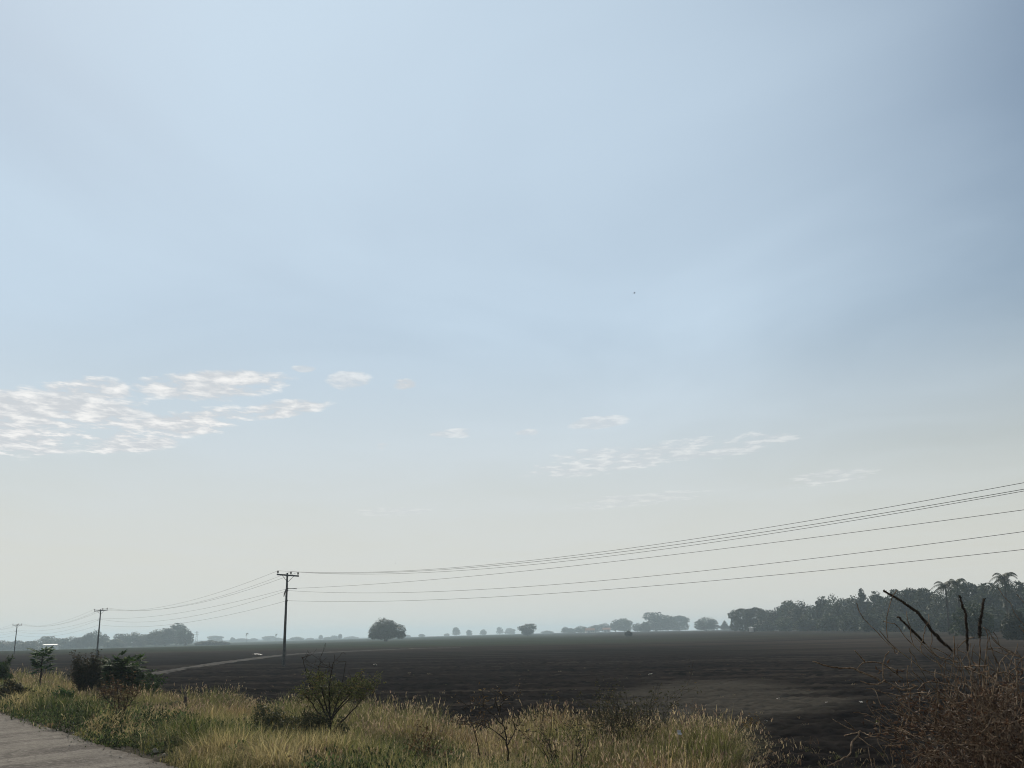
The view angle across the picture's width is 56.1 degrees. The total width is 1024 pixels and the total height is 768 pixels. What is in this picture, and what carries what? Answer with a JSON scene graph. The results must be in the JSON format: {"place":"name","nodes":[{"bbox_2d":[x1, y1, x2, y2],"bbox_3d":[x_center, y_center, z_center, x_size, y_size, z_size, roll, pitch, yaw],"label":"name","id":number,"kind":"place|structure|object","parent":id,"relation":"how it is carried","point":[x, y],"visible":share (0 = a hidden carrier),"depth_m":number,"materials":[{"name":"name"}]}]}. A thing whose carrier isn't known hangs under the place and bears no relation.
{"place":"outdoors","nodes":[
{"label":"outdoors","id":0,"kind":"place"},
{"bbox_2d":[0,710,175,765],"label":"verge","id":1,"kind":"structure","parent":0,"point":[127,749],"depth_m":14.69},
{"bbox_2d":[0,654,14,682],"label":"round shrub","id":2,"kind":"object","parent":1,"relation":"on","point":[4,667],"visible":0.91,"depth_m":40.15,"materials":[{"name":"green plant"}]},
{"bbox_2d":[0,678,32,699],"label":"shady shrub","id":3,"kind":"object","parent":1,"relation":"on","point":[17,687],"visible":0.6,"depth_m":27.62,"materials":[{"name":"green plant"}]},
{"bbox_2d":[27,645,56,685],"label":"castor plant","id":4,"kind":"object","parent":1,"relation":"on","point":[48,650],"visible":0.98,"depth_m":42.31,"materials":[{"name":"green plant"}]},
{"bbox_2d":[49,686,75,702],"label":"shady shrub","id":5,"kind":"object","parent":1,"relation":"on","point":[70,694],"visible":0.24,"depth_m":28.60,"materials":[{"name":"green plant"}]},
{"bbox_2d":[62,649,104,692],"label":"twiggy shrub","id":6,"kind":"object","parent":1,"relation":"on","point":[84,674],"visible":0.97,"depth_m":34.35,"materials":[{"name":"brown plant"}]},
{"bbox_2d":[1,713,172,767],"bbox_3d":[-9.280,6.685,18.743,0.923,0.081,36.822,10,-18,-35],"label":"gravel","id":7,"kind":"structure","parent":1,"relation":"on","point":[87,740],"depth_m":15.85,"materials":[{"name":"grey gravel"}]},
{"bbox_2d":[88,655,108,689],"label":"twiggy shrub","id":8,"kind":"object","parent":1,"relation":"on","point":[99,683],"visible":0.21,"depth_m":37.20,"materials":[{"name":"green plant"}]},
{"bbox_2d":[101,677,137,699],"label":"brown shrub","id":9,"kind":"object","parent":1,"relation":"on","point":[117,687],"visible":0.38,"depth_m":28.50,"materials":[{"name":"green plant"}]},
{"bbox_2d":[94,668,145,716],"bbox_3d":[-7.660,6.059,18.681,1.108,1.078,1.124,-1,-15,0],"label":"bare shrub","id":10,"kind":"object","parent":1,"relation":"on","point":[122,698],"visible":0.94,"depth_m":18.60,"materials":[{"name":"brown plant"}]},
{"bbox_2d":[96,649,148,693],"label":"castor bush","id":11,"kind":"object","parent":1,"relation":"on","point":[117,667],"visible":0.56,"depth_m":34.05,"materials":[{"name":"green plant"}]},
{"bbox_2d":[135,664,167,697],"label":"leafy shrub","id":12,"kind":"object","parent":1,"relation":"on","point":[156,684],"visible":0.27,"depth_m":35.86,"materials":[{"name":"green plant"}]},
{"bbox_2d":[155,698,195,710],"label":"dark shrub","id":13,"kind":"object","parent":1,"relation":"on","point":[170,703],"visible":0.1,"depth_m":25.73,"materials":[{"name":"green plant"}]},
{"bbox_2d":[243,698,314,734],"bbox_3d":[-3.941,5.802,16.220,1.312,0.932,1.126,-1,-15,0],"label":"grey shrub","id":14,"kind":"object","parent":1,"relation":"on","point":[275,718],"visible":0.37,"depth_m":16.29,"materials":[{"name":"green plant"}]},
{"bbox_2d":[275,706,351,738],"bbox_3d":[-3.374,5.803,16.077,1.302,0.793,0.907,-1,-15,0],"label":"grey shrub","id":15,"kind":"object","parent":1,"relation":"on","point":[316,720],"visible":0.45,"depth_m":16.14,"materials":[{"name":"green plant"}]},
{"bbox_2d":[286,645,385,733],"bbox_3d":[-3.093,5.372,16.773,1.888,1.647,1.587,-1,-15,0],"label":"acacia shrub","id":16,"kind":"object","parent":1,"relation":"on","point":[333,689],"visible":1,"depth_m":16.66,"materials":[{"name":"green plant"}]},
{"bbox_2d":[0,678,747,767],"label":"green grass","id":17,"kind":"structure","parent":1,"relation":"on","point":[209,742],"depth_m":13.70,"materials":[{"name":"green plant"}]},
{"bbox_2d":[1,663,801,767],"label":"dry grass","id":18,"kind":"structure","parent":1,"relation":"on","point":[698,746],"depth_m":17.10,"materials":[{"name":"plant"}]},
{"bbox_2d":[395,720,459,762],"bbox_3d":[-1.142,4.857,12.713,0.691,0.808,0.917,-5,-15,16],"label":"dead weed","id":19,"kind":"object","parent":1,"relation":"on","point":[424,746],"visible":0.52,"depth_m":12.58,"materials":[{"name":"brown plant"}]},
{"bbox_2d":[452,696,494,755],"bbox_3d":[-0.521,4.264,11.981,0.571,0.698,0.276,4,-15,-19],"label":"dead weed","id":20,"kind":"object","parent":1,"relation":"on","point":[475,720],"visible":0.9,"depth_m":11.97,"materials":[{"name":"brown plant"}]},
{"bbox_2d":[444,682,533,760],"bbox_3d":[-0.266,4.046,11.530,1.120,0.927,0.643,-1,-15,0],"label":"dead weed","id":21,"kind":"object","parent":1,"relation":"on","point":[500,705],"visible":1,"depth_m":11.59,"materials":[{"name":"brown plant"}]},
{"bbox_2d":[508,688,608,767],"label":"dead weed","id":22,"kind":"object","parent":1,"relation":"on","point":[555,750],"visible":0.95,"depth_m":13.18,"materials":[{"name":"brown plant"}]},
{"bbox_2d":[553,659,701,751],"bbox_3d":[1.888,5.779,16.432,2.030,2.041,2.422,10,-18,-37],"label":"dead weed","id":23,"kind":"object","parent":1,"relation":"on","point":[609,722],"visible":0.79,"depth_m":16.33,"materials":[{"name":"brown plant"}]},
{"bbox_2d":[813,587,1023,767],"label":"thorn bush","id":24,"kind":"object","parent":1,"relation":"on","point":[980,754],"visible":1,"depth_m":5.12,"materials":[{"name":"brown plant"}]},
{"bbox_2d":[0,713,177,767],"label":"road","id":25,"kind":"structure","parent":0,"point":[25,745],"depth_m":14.18,"materials":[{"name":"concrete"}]},
{"bbox_2d":[0,630,1023,767],"bbox_3d":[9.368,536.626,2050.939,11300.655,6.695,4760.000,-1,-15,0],"label":"ploughed field","id":26,"kind":"structure","parent":0,"point":[760,672],"depth_m":60.06,"materials":[{"name":"soil"}]},
{"bbox_2d":[0,640,16,650],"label":"hazy tree","id":27,"kind":"object","parent":26,"relation":"on","point":[11,645],"visible":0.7,"depth_m":766.30,"materials":[{"name":"grey plant"}]},
{"bbox_2d":[9,640,26,649],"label":"hazy tree","id":28,"kind":"object","parent":26,"relation":"on","point":[18,642],"visible":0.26,"depth_m":796.76,"materials":[{"name":"grey plant"}]},
{"bbox_2d":[17,641,40,649],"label":"hazy tree","id":29,"kind":"object","parent":26,"relation":"on","point":[26,644],"visible":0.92,"depth_m":723.54,"materials":[{"name":"grey plant"}]},
{"bbox_2d":[31,638,49,649],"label":"hazy tree","id":30,"kind":"object","parent":26,"relation":"on","point":[40,644],"visible":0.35,"depth_m":754.11,"materials":[{"name":"grey plant"}]},
{"bbox_2d":[40,636,60,643],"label":"hazy tree","id":31,"kind":"object","parent":26,"relation":"on","point":[51,640],"visible":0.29,"depth_m":840.63,"materials":[{"name":"grey plant"}]},
{"bbox_2d":[43,644,59,649],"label":"white shed","id":32,"kind":"structure","parent":26,"relation":"on","point":[56,646],"depth_m":616.74,"materials":[{"name":"paint"}]},
{"bbox_2d":[59,636,78,648],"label":"hazy tree","id":33,"kind":"object","parent":26,"relation":"on","point":[66,643],"visible":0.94,"depth_m":796.03,"materials":[{"name":"grey plant"}]},
{"bbox_2d":[72,637,86,647],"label":"hazy tree","id":34,"kind":"object","parent":26,"relation":"on","point":[77,642],"visible":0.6,"depth_m":794.88,"materials":[{"name":"grey plant"}]},
{"bbox_2d":[81,633,94,647],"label":"hazy tree","id":35,"kind":"object","parent":26,"relation":"on","point":[87,640],"visible":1,"depth_m":784.36,"materials":[{"name":"grey plant"}]},
{"bbox_2d":[89,629,104,647],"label":"hazy tree","id":36,"kind":"object","parent":26,"relation":"on","point":[95,634],"visible":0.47,"depth_m":802.71,"materials":[{"name":"grey plant"}]},
{"bbox_2d":[94,608,107,654],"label":"utility pole","id":37,"kind":"object","parent":26,"relation":"on","point":[100,610],"visible":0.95,"depth_m":158.17,"materials":[{"name":"wood"}]},
{"bbox_2d":[99,634,111,647],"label":"hazy tree","id":38,"kind":"object","parent":26,"relation":"on","point":[106,639],"visible":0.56,"depth_m":812.41,"materials":[{"name":"grey plant"}]},
{"bbox_2d":[103,638,124,647],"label":"hazy tree","id":39,"kind":"object","parent":26,"relation":"on","point":[117,642],"visible":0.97,"depth_m":758.50,"materials":[{"name":"grey plant"}]},
{"bbox_2d":[113,633,129,646],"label":"hazy tree","id":40,"kind":"object","parent":26,"relation":"on","point":[121,638],"visible":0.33,"depth_m":825.00,"materials":[{"name":"grey plant"}]},
{"bbox_2d":[124,631,141,646],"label":"hazy tree","id":41,"kind":"object","parent":26,"relation":"on","point":[130,639],"visible":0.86,"depth_m":805.72,"materials":[{"name":"grey plant"}]},
{"bbox_2d":[134,634,148,645],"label":"hazy tree","id":42,"kind":"object","parent":26,"relation":"on","point":[141,640],"visible":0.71,"depth_m":805.07,"materials":[{"name":"grey plant"}]},
{"bbox_2d":[143,629,168,645],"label":"hazy tree","id":43,"kind":"object","parent":26,"relation":"on","point":[154,640],"visible":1,"depth_m":768.66,"materials":[{"name":"grey plant"}]},
{"bbox_2d":[153,628,176,645],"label":"hazy tree","id":44,"kind":"object","parent":26,"relation":"on","point":[169,633],"visible":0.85,"depth_m":775.80,"materials":[{"name":"grey plant"}]},
{"bbox_2d":[167,623,185,644],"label":"hazy tree","id":45,"kind":"object","parent":26,"relation":"on","point":[177,628],"visible":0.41,"depth_m":827.86,"materials":[{"name":"grey plant"}]},
{"bbox_2d":[174,627,193,645],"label":"hazy tree","id":46,"kind":"object","parent":26,"relation":"on","point":[186,638],"visible":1,"depth_m":739.90,"materials":[{"name":"grey plant"}]},
{"bbox_2d":[207,636,223,641],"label":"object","id":47,"kind":"object","parent":26,"relation":"on","point":[218,639],"visible":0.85,"depth_m":1694.92,"materials":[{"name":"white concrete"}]},
{"bbox_2d":[261,636,275,640],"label":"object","id":48,"kind":"object","parent":26,"relation":"on","point":[269,638],"visible":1,"depth_m":1903.23,"materials":[{"name":"white"}]},
{"bbox_2d":[277,571,298,665],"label":"utility pole","id":49,"kind":"object","parent":26,"relation":"on","point":[285,624],"visible":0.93,"depth_m":87.58,"materials":[{"name":"wood"}]},
{"bbox_2d":[4,531,1023,634],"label":"power line","id":50,"kind":"object","parent":49,"relation":"attached to","point":[656,575],"visible":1,"depth_m":45.29,"materials":[{"name":"black metal"}]},
{"bbox_2d":[6,482,1023,626],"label":"power line","id":51,"kind":"object","parent":49,"relation":"attached to","point":[633,547],"visible":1,"depth_m":45.88,"materials":[{"name":"black metal"}]},
{"bbox_2d":[10,510,1020,631],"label":"power line","id":52,"kind":"object","parent":49,"relation":"attached to","point":[639,558],"visible":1,"depth_m":46.66,"materials":[{"name":"black metal"}]},
{"bbox_2d":[8,549,1023,636],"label":"power line","id":53,"kind":"object","parent":49,"relation":"attached to","point":[618,588],"visible":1,"depth_m":47.55,"materials":[{"name":"black metal"}]},
{"bbox_2d":[17,489,1023,625],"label":"power line","id":54,"kind":"object","parent":49,"relation":"attached to","point":[678,544],"visible":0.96,"depth_m":45.67,"materials":[{"name":"black metal"}]},
{"bbox_2d":[26,491,1022,626],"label":"power line","id":55,"kind":"object","parent":49,"relation":"attached to","point":[660,549],"visible":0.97,"depth_m":45.48,"materials":[{"name":"black metal"}]},
{"bbox_2d":[145,647,459,674],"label":"track","id":56,"kind":"structure","parent":26,"relation":"on","point":[201,665],"depth_m":110.26,"materials":[{"name":"grey soil"}]},
{"bbox_2d":[368,617,405,640],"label":"mango tree","id":57,"kind":"object","parent":26,"relation":"on","point":[387,630],"visible":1,"depth_m":452.46,"materials":[{"name":"green plant"}]},
{"bbox_2d":[504,628,514,633],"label":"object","id":58,"kind":"object","parent":26,"relation":"on","point":[510,630],"visible":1,"depth_m":1932.28,"materials":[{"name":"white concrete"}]},
{"bbox_2d":[517,623,535,635],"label":"dark round tree","id":59,"kind":"object","parent":26,"relation":"on","point":[525,630],"visible":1,"depth_m":772.02,"materials":[{"name":"grey plant"}]},
{"bbox_2d":[57,664,1008,767],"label":"field stubble","id":60,"kind":"object","parent":26,"relation":"on","point":[750,759],"visible":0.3,"depth_m":19.28,"materials":[{"name":"brown plant"}]},
{"bbox_2d":[574,626,586,632],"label":"hazy tree","id":61,"kind":"object","parent":26,"relation":"on","point":[578,629],"visible":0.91,"depth_m":1190.87,"materials":[{"name":"grey plant"}]},
{"bbox_2d":[610,620,618,631],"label":"hazy tree","id":62,"kind":"object","parent":26,"relation":"on","point":[614,625],"visible":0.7,"depth_m":1150.98,"materials":[{"name":"grey plant"}]},
{"bbox_2d":[616,618,632,631],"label":"hazy tree","id":63,"kind":"object","parent":26,"relation":"on","point":[626,624],"visible":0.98,"depth_m":1120.55,"materials":[{"name":"grey plant"}]},
{"bbox_2d":[639,622,650,631],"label":"hazy tree","id":64,"kind":"object","parent":26,"relation":"on","point":[645,627],"visible":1,"depth_m":980.84,"materials":[{"name":"grey plant"}]},
{"bbox_2d":[641,612,673,630],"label":"hazy tree","id":65,"kind":"object","parent":26,"relation":"on","point":[657,621],"visible":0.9,"depth_m":1064.02,"materials":[{"name":"grey plant"}]},
{"bbox_2d":[663,619,674,630],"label":"hazy tree","id":66,"kind":"object","parent":26,"relation":"on","point":[670,625],"visible":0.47,"depth_m":1118.26,"materials":[{"name":"grey plant"}]},
{"bbox_2d":[671,615,689,630],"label":"hazy tree","id":67,"kind":"object","parent":26,"relation":"on","point":[682,624],"visible":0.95,"depth_m":1121.14,"materials":[{"name":"grey plant"}]},
{"bbox_2d":[694,617,720,630],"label":"hazy tree","id":68,"kind":"object","parent":26,"relation":"on","point":[705,625],"visible":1,"depth_m":866.53,"materials":[{"name":"grey plant"}]},
{"bbox_2d":[720,620,729,629],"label":"hazy tree","id":69,"kind":"object","parent":26,"relation":"on","point":[724,627],"visible":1,"depth_m":841.48,"materials":[{"name":"grey plant"}]},
{"bbox_2d":[727,608,752,631],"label":"tree","id":70,"kind":"object","parent":26,"relation":"on","point":[739,623],"visible":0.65,"depth_m":527.75,"materials":[{"name":"green plant"}]},
{"bbox_2d":[735,713,766,729],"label":"dead weed","id":71,"kind":"object","parent":26,"relation":"on","point":[751,719],"visible":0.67,"depth_m":24.11,"materials":[{"name":"brown plant"}]},
{"bbox_2d":[743,607,767,630],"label":"tree","id":72,"kind":"object","parent":26,"relation":"on","point":[748,614],"visible":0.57,"depth_m":514.17,"materials":[{"name":"green plant"}]},
{"bbox_2d":[755,609,771,630],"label":"tree","id":73,"kind":"object","parent":26,"relation":"on","point":[763,616],"visible":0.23,"depth_m":497.70,"materials":[{"name":"green plant"}]},
{"bbox_2d":[768,606,786,629],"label":"tree","id":74,"kind":"object","parent":26,"relation":"on","point":[773,615],"visible":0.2,"depth_m":472.04,"materials":[{"name":"green plant"}]},
{"bbox_2d":[775,600,794,630],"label":"tree","id":75,"kind":"object","parent":26,"relation":"on","point":[786,607],"visible":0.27,"depth_m":448.74,"materials":[{"name":"green plant"}]},
{"bbox_2d":[787,601,810,628],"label":"tree","id":76,"kind":"object","parent":26,"relation":"on","point":[798,613],"visible":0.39,"depth_m":430.42,"materials":[{"name":"green plant"}]},
{"bbox_2d":[800,605,822,624],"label":"tree","id":77,"kind":"object","parent":26,"relation":"on","point":[811,613],"visible":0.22,"depth_m":414.17,"materials":[{"name":"green plant"}]},
{"bbox_2d":[814,596,828,623],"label":"tree","id":78,"kind":"object","parent":26,"relation":"on","point":[818,608],"visible":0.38,"depth_m":404.56,"materials":[{"name":"green plant"}]},
{"bbox_2d":[821,593,842,615],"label":"tree","id":79,"kind":"object","parent":26,"relation":"on","point":[827,607],"visible":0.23,"depth_m":395.37,"materials":[{"name":"green plant"}]},
{"bbox_2d":[830,598,854,618],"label":"tree","id":80,"kind":"object","parent":26,"relation":"on","point":[838,610],"visible":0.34,"depth_m":372.11,"materials":[{"name":"green plant"}]},
{"bbox_2d":[843,595,863,618],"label":"tree","id":81,"kind":"object","parent":26,"relation":"on","point":[851,607],"visible":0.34,"depth_m":356.94,"materials":[{"name":"green plant"}]},
{"bbox_2d":[853,588,870,622],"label":"tree","id":82,"kind":"object","parent":26,"relation":"on","point":[861,596],"visible":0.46,"depth_m":354.43,"materials":[{"name":"green plant"}]},
{"bbox_2d":[866,590,881,614],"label":"tree","id":83,"kind":"object","parent":26,"relation":"on","point":[873,599],"visible":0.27,"depth_m":333.33,"materials":[{"name":"green plant"}]},
{"bbox_2d":[871,596,887,627],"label":"tree","id":84,"kind":"object","parent":26,"relation":"on","point":[879,605],"visible":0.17,"depth_m":322.51,"materials":[{"name":"green plant"}]},
{"bbox_2d":[879,610,909,631],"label":"wood edge shrub","id":85,"kind":"object","parent":26,"relation":"on","point":[892,617],"visible":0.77,"depth_m":279.31,"materials":[{"name":"green plant"}]},
{"bbox_2d":[882,589,907,626],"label":"tree","id":86,"kind":"object","parent":26,"relation":"on","point":[893,607],"visible":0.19,"depth_m":313.14,"materials":[{"name":"green plant"}]},
{"bbox_2d":[895,588,917,616],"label":"tree","id":87,"kind":"object","parent":26,"relation":"on","point":[906,594],"visible":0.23,"depth_m":302.32,"materials":[{"name":"green plant"}]},
{"bbox_2d":[902,608,936,631],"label":"wood edge shrub","id":88,"kind":"object","parent":26,"relation":"on","point":[916,623],"visible":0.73,"depth_m":261.27,"materials":[{"name":"green plant"}]},
{"bbox_2d":[907,588,943,618],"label":"tree","id":89,"kind":"object","parent":26,"relation":"on","point":[921,600],"visible":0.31,"depth_m":292.09,"materials":[{"name":"green plant"}]},
{"bbox_2d":[925,591,947,622],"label":"tree","id":90,"kind":"object","parent":26,"relation":"on","point":[934,606],"visible":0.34,"depth_m":277.58,"materials":[{"name":"green plant"}]},
{"bbox_2d":[930,581,958,634],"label":"palm tree","id":91,"kind":"object","parent":26,"relation":"on","point":[945,586],"visible":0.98,"depth_m":199.44,"materials":[{"name":"green plant"}]},
{"bbox_2d":[933,612,957,631],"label":"wood edge shrub","id":92,"kind":"object","parent":26,"relation":"on","point":[941,627],"visible":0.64,"depth_m":238.36,"materials":[{"name":"green plant"}]},
{"bbox_2d":[942,586,969,614],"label":"tree","id":93,"kind":"object","parent":26,"relation":"on","point":[951,608],"visible":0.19,"depth_m":271.31,"materials":[{"name":"green plant"}]},
{"bbox_2d":[947,578,967,624],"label":"palm tree","id":94,"kind":"object","parent":26,"relation":"on","point":[959,582],"visible":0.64,"depth_m":209.46,"materials":[{"name":"green plant"}]},
{"bbox_2d":[949,582,989,615],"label":"tree","id":95,"kind":"object","parent":26,"relation":"on","point":[968,587],"visible":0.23,"depth_m":266.44,"materials":[{"name":"green plant"}]},
{"bbox_2d":[947,600,995,638],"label":"dark bush","id":96,"kind":"object","parent":26,"relation":"on","point":[973,620],"visible":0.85,"depth_m":158.83,"materials":[{"name":"green plant"}]},
{"bbox_2d":[967,583,1002,612],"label":"tree","id":97,"kind":"object","parent":26,"relation":"on","point":[983,590],"visible":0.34,"depth_m":259.52,"materials":[{"name":"green plant"}]},
{"bbox_2d":[980,605,1006,631],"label":"wood edge shrub","id":98,"kind":"object","parent":26,"relation":"on","point":[999,615],"visible":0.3,"depth_m":216.18,"materials":[{"name":"green plant"}]},
{"bbox_2d":[990,581,1012,611],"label":"tree","id":99,"kind":"object","parent":26,"relation":"on","point":[997,605],"visible":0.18,"depth_m":255.83,"materials":[{"name":"green plant"}]},
{"bbox_2d":[988,572,1018,617],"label":"palm tree","id":100,"kind":"object","parent":26,"relation":"on","point":[1004,577],"visible":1,"depth_m":195.13,"materials":[{"name":"green plant"}]},
{"bbox_2d":[997,580,1023,612],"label":"tree","id":101,"kind":"object","parent":26,"relation":"on","point":[1014,600],"visible":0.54,"depth_m":248.76,"materials":[{"name":"green plant"}]},
{"bbox_2d":[999,609,1023,639],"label":"olive bush","id":102,"kind":"object","parent":26,"relation":"on","point":[1011,630],"visible":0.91,"depth_m":144.59,"materials":[{"name":"green plant"}]},
{"bbox_2d":[0,0,1023,642],"label":"sky","id":103,"kind":"structure","parent":0,"point":[312,287],"materials":[{"name":"blue"}]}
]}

